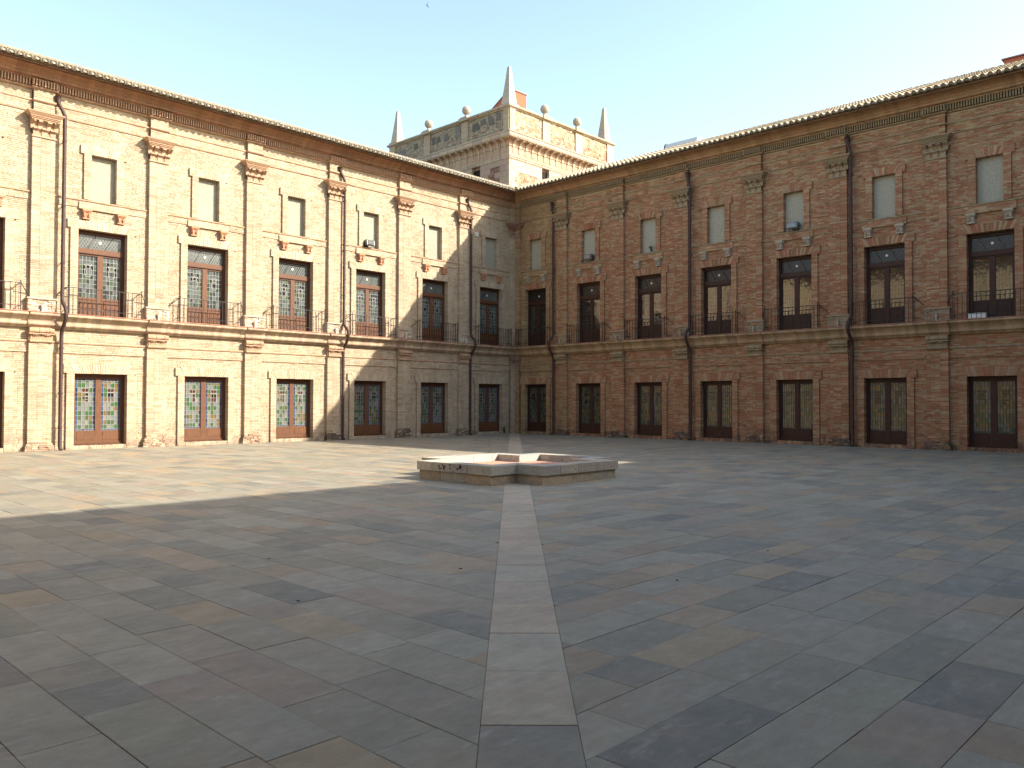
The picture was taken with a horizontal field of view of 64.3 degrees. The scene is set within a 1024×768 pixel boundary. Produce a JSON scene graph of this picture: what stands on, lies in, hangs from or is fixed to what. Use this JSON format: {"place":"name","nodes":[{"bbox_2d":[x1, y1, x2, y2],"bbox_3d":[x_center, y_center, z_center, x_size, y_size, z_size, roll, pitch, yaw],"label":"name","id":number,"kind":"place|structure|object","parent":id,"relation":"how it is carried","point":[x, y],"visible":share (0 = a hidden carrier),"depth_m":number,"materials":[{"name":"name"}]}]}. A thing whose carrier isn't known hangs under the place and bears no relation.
{"place":"outdoors","nodes":[
{"label":"outdoors","id":0,"kind":"place"},
{"bbox_2d":[0,433,1023,767],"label":"courtyard paving","id":1,"kind":"structure","parent":0,"point":[380,603],"depth_m":6.84,"materials":[{"name":"stone"}]},
{"bbox_2d":[417,453,617,485],"bbox_3d":[0.135,1.961,19.163,3.890,0.402,4.154,-1,-2,44],"label":"stone basin","id":2,"kind":"object","parent":1,"relation":"on","point":[491,469],"visible":1,"depth_m":17.82,"materials":[{"name":"beige stone"}]},
{"bbox_2d":[0,0,1023,161],"label":"sky","id":3,"kind":"structure","parent":0,"point":[662,72],"materials":[{"name":"blue"}]},
{"label":"ground","id":4,"kind":"structure","parent":0,"visible":0},
{"bbox_2d":[0,43,524,451],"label":"courtyard wing","id":5,"kind":"structure","parent":4,"relation":"on","point":[177,269],"depth_m":33.29,"materials":[{"name":"beige brick"}]},
{"bbox_2d":[0,372,2,447],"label":"stained glass door","id":6,"kind":"structure","parent":5,"relation":"in","point":[1,373],"depth_m":27.59,"materials":[{"name":"brown wood"}]},
{"bbox_2d":[0,218,2,308],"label":"balcony door","id":7,"kind":"structure","parent":5,"relation":"in","point":[1,220],"depth_m":27.65,"materials":[{"name":"brown wood"}]},
{"bbox_2d":[73,374,124,444],"bbox_3d":[-15.195,0.926,29.873,0.190,2.570,1.820,-1,-2,44],"label":"stained glass door","id":8,"kind":"structure","parent":5,"relation":"in","point":[98,398],"depth_m":29.87,"materials":[{"name":"brown wood"}]},
{"bbox_2d":[77,230,124,317],"bbox_3d":[-15.192,-3.993,29.994,0.160,3.150,1.700,-1,-2,44],"label":"balcony door","id":9,"kind":"structure","parent":5,"relation":"in","point":[101,256],"depth_m":29.99,"materials":[{"name":"brown wood"}]},
{"bbox_2d":[90,157,114,203],"bbox_3d":[-15.172,-7.472,30.062,0.170,1.670,0.876,-1,-2,44],"label":"blind window","id":10,"kind":"structure","parent":5,"relation":"in","point":[103,170],"depth_m":30.03,"materials":[{"name":"paint"}]},
{"bbox_2d":[184,376,224,441],"bbox_3d":[-12.429,0.999,32.762,0.190,2.570,1.820,-1,-2,44],"label":"stained glass door","id":11,"kind":"structure","parent":5,"relation":"in","point":[204,397],"depth_m":32.78,"materials":[{"name":"brown wood"}]},
{"bbox_2d":[187,245,224,324],"bbox_3d":[-12.426,-3.920,32.883,0.160,3.150,1.700,-1,-2,44],"label":"balcony door","id":12,"kind":"structure","parent":5,"relation":"in","point":[206,266],"depth_m":32.89,"materials":[{"name":"brown wood"}]},
{"bbox_2d":[198,179,216,221],"bbox_3d":[-12.406,-7.399,32.951,0.170,1.670,0.876,-1,-2,44],"label":"blind window","id":13,"kind":"structure","parent":5,"relation":"in","point":[207,196],"depth_m":32.93,"materials":[{"name":"paint"}]},
{"bbox_2d":[276,379,309,437],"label":"stained glass door","id":14,"kind":"structure","parent":5,"relation":"in","point":[292,395],"depth_m":35.68,"materials":[{"name":"brown wood"}]},
{"bbox_2d":[278,259,309,330],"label":"balcony door","id":15,"kind":"structure","parent":5,"relation":"in","point":[294,276],"depth_m":35.82,"materials":[{"name":"brown wood"}]},
{"bbox_2d":[287,197,302,236],"bbox_3d":[-9.640,-7.327,35.840,0.170,1.670,0.876,-1,-2,44],"label":"blind window","id":16,"kind":"structure","parent":5,"relation":"in","point":[295,206],"depth_m":35.83,"materials":[{"name":"paint"}]},
{"bbox_2d":[354,381,382,435],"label":"stained glass door","id":17,"kind":"structure","parent":5,"relation":"in","point":[367,394],"depth_m":38.58,"materials":[{"name":"brown wood"}]},
{"bbox_2d":[355,270,381,336],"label":"balcony door","id":18,"kind":"structure","parent":5,"relation":"in","point":[368,284],"depth_m":38.72,"materials":[{"name":"brown wood"}]},
{"bbox_2d":[363,239,374,247],"bbox_3d":[-6.755,-6.612,38.367,0.405,0.350,0.442,-1,-2,44],"label":"floodlight","id":19,"kind":"object","parent":5,"relation":"attached to","point":[367,242],"visible":1,"depth_m":38.23,"materials":[{"name":"grey metal"}]},
{"bbox_2d":[363,213,375,248],"bbox_3d":[-6.875,-7.254,38.729,0.170,1.670,0.876,-1,-2,44],"label":"blind window","id":20,"kind":"structure","parent":5,"relation":"in","point":[369,230],"depth_m":38.74,"materials":[{"name":"paint"}]},
{"bbox_2d":[420,382,444,433],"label":"stained glass door","id":21,"kind":"structure","parent":5,"relation":"in","point":[432,394],"depth_m":41.49,"materials":[{"name":"brown wood"}]},
{"bbox_2d":[422,279,444,340],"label":"balcony door","id":22,"kind":"structure","parent":5,"relation":"in","point":[432,291],"depth_m":41.62,"materials":[{"name":"brown wood"}]},
{"bbox_2d":[429,226,438,259],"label":"blind window","id":23,"kind":"structure","parent":5,"relation":"in","point":[433,232],"depth_m":41.62,"materials":[{"name":"paint"}]},
{"bbox_2d":[478,384,498,431],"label":"stained glass door","id":24,"kind":"structure","parent":5,"relation":"in","point":[488,402],"depth_m":44.40,"materials":[{"name":"brown wood"}]},
{"bbox_2d":[485,238,493,268],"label":"blind window","id":25,"kind":"structure","parent":5,"relation":"in","point":[489,248],"depth_m":44.52,"materials":[{"name":"paint"}]},
{"bbox_2d":[480,288,498,345],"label":"balcony door","id":26,"kind":"structure","parent":5,"relation":"in","point":[489,298],"depth_m":44.59,"materials":[{"name":"brown wood"}]},
{"bbox_2d":[386,66,615,186],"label":"corner tower","id":27,"kind":"structure","parent":4,"relation":"on","point":[509,138],"depth_m":54.04,"materials":[{"name":"stone"}]},
{"bbox_2d":[514,59,1023,452],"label":"courtyard wing","id":28,"kind":"structure","parent":4,"relation":"on","point":[730,307],"depth_m":34.33,"materials":[{"name":"brown brick"}]},
{"bbox_2d":[527,384,545,431],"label":"stained glass door","id":29,"kind":"structure","parent":28,"relation":"in","point":[536,393],"depth_m":44.72,"materials":[{"name":"brown wood"}]},
{"bbox_2d":[532,239,541,269],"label":"blind window","id":30,"kind":"structure","parent":28,"relation":"in","point":[536,244],"depth_m":44.81,"materials":[{"name":"paint"}]},
{"bbox_2d":[528,289,545,345],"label":"balcony door","id":31,"kind":"structure","parent":28,"relation":"in","point":[536,298],"depth_m":44.78,"materials":[{"name":"brown wood"}]},
{"bbox_2d":[584,254,594,261],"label":"floodlight","id":32,"kind":"object","parent":28,"relation":"attached to","point":[591,257],"visible":1,"depth_m":41.81,"materials":[{"name":"grey metal"}]},
{"bbox_2d":[584,229,595,261],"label":"blind window","id":33,"kind":"structure","parent":28,"relation":"in","point":[589,236],"depth_m":42.26,"materials":[{"name":"paint"}]},
{"bbox_2d":[579,383,600,433],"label":"stained glass door","id":34,"kind":"structure","parent":28,"relation":"in","point":[589,393],"depth_m":42.14,"materials":[{"name":"brown wood"}]},
{"bbox_2d":[580,282,599,342],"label":"balcony door","id":35,"kind":"structure","parent":28,"relation":"in","point":[589,292],"depth_m":42.26,"materials":[{"name":"brown wood"}]},
{"bbox_2d":[643,218,655,252],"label":"blind window","id":36,"kind":"structure","parent":28,"relation":"in","point":[649,227],"depth_m":39.71,"materials":[{"name":"paint"}]},
{"bbox_2d":[637,382,661,435],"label":"stained glass door","id":37,"kind":"structure","parent":28,"relation":"in","point":[649,394],"depth_m":39.57,"materials":[{"name":"brown wood"}]},
{"bbox_2d":[638,274,661,338],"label":"balcony door","id":38,"kind":"structure","parent":28,"relation":"in","point":[649,287],"depth_m":39.70,"materials":[{"name":"brown wood"}]},
{"bbox_2d":[664,136,701,148],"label":"water tank","id":39,"kind":"object","parent":28,"relation":"on","point":[681,142],"visible":0.38,"depth_m":43.54,"materials":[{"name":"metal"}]},
{"bbox_2d":[709,206,724,243],"bbox_3d":[9.452,-7.244,37.179,0.876,1.670,0.170,-1,-2,44],"label":"blind window","id":40,"kind":"structure","parent":28,"relation":"in","point":[716,215],"depth_m":37.17,"materials":[{"name":"paint"}]},
{"bbox_2d":[704,265,730,334],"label":"balcony door","id":41,"kind":"structure","parent":28,"relation":"in","point":[717,280],"depth_m":37.14,"materials":[{"name":"brown wood"}]},
{"bbox_2d":[703,381,732,437],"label":"stained glass door","id":42,"kind":"structure","parent":28,"relation":"in","point":[717,395],"depth_m":37.03,"materials":[{"name":"brown wood"}]},
{"bbox_2d":[787,221,799,230],"bbox_3d":[11.896,-6.651,34.371,0.442,0.350,0.405,-1,-2,44],"label":"floodlight","id":43,"kind":"object","parent":28,"relation":"attached to","point":[793,225],"visible":1,"depth_m":34.23,"materials":[{"name":"grey metal"}]},
{"bbox_2d":[786,191,803,231],"bbox_3d":[12.106,-7.294,34.639,0.876,1.670,0.170,-1,-2,44],"label":"blind window","id":44,"kind":"structure","parent":28,"relation":"in","point":[794,201],"depth_m":34.59,"materials":[{"name":"paint"}]},
{"bbox_2d":[779,255,811,329],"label":"balcony door","id":45,"kind":"structure","parent":28,"relation":"in","point":[795,287],"depth_m":34.60,"materials":[{"name":"brown wood"}]},
{"bbox_2d":[779,379,812,440],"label":"stained glass door","id":46,"kind":"structure","parent":28,"relation":"in","point":[795,396],"depth_m":34.47,"materials":[{"name":"brown wood"}]},
{"bbox_2d":[874,175,895,218],"bbox_3d":[14.761,-7.344,32.099,0.876,1.670,0.170,-1,-2,44],"label":"blind window","id":47,"kind":"structure","parent":28,"relation":"in","point":[884,187],"depth_m":32.06,"materials":[{"name":"paint"}]},
{"bbox_2d":[866,243,904,324],"bbox_3d":[14.762,-3.864,32.032,1.530,3.150,0.160,-1,-2,44],"label":"balcony door","id":48,"kind":"structure","parent":28,"relation":"in","point":[885,265],"depth_m":32.02,"materials":[{"name":"brown wood"}]},
{"bbox_2d":[866,378,906,443],"bbox_3d":[14.738,1.054,31.910,1.600,2.570,0.190,-1,-2,44],"label":"stained glass door","id":49,"kind":"structure","parent":28,"relation":"in","point":[886,397],"depth_m":31.92,"materials":[{"name":"brown wood"}]},
{"bbox_2d":[967,312,986,317],"bbox_3d":[16.874,-2.465,29.497,0.620,0.210,0.190,-1,-2,44],"label":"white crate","id":50,"kind":"object","parent":28,"relation":"on","point":[982,315],"visible":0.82,"depth_m":29.38,"materials":[{"name":"plastic"}]},
{"bbox_2d":[977,155,1003,202],"bbox_3d":[17.415,-7.394,29.560,0.876,1.670,0.170,-1,-2,44],"label":"blind window","id":51,"kind":"structure","parent":28,"relation":"in","point":[990,169],"depth_m":29.52,"materials":[{"name":"paint"}]},
{"bbox_2d":[968,230,1014,316],"bbox_3d":[17.416,-3.914,29.492,1.530,3.150,0.160,-1,-2,44],"label":"balcony door","id":52,"kind":"structure","parent":28,"relation":"in","point":[991,255],"depth_m":29.47,"materials":[{"name":"brown wood"}]},
{"bbox_2d":[969,376,1017,447],"bbox_3d":[17.392,1.004,29.371,1.600,2.570,0.190,-1,-2,44],"label":"stained glass door","id":53,"kind":"structure","parent":28,"relation":"in","point":[993,419],"depth_m":29.36,"materials":[{"name":"brown wood"}]},
{"bbox_2d":[1001,53,1023,63],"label":"roof housing","id":54,"kind":"object","parent":28,"relation":"on","point":[1019,57],"visible":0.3,"depth_m":32.97,"materials":[{"name":"red brick"}]}
]}

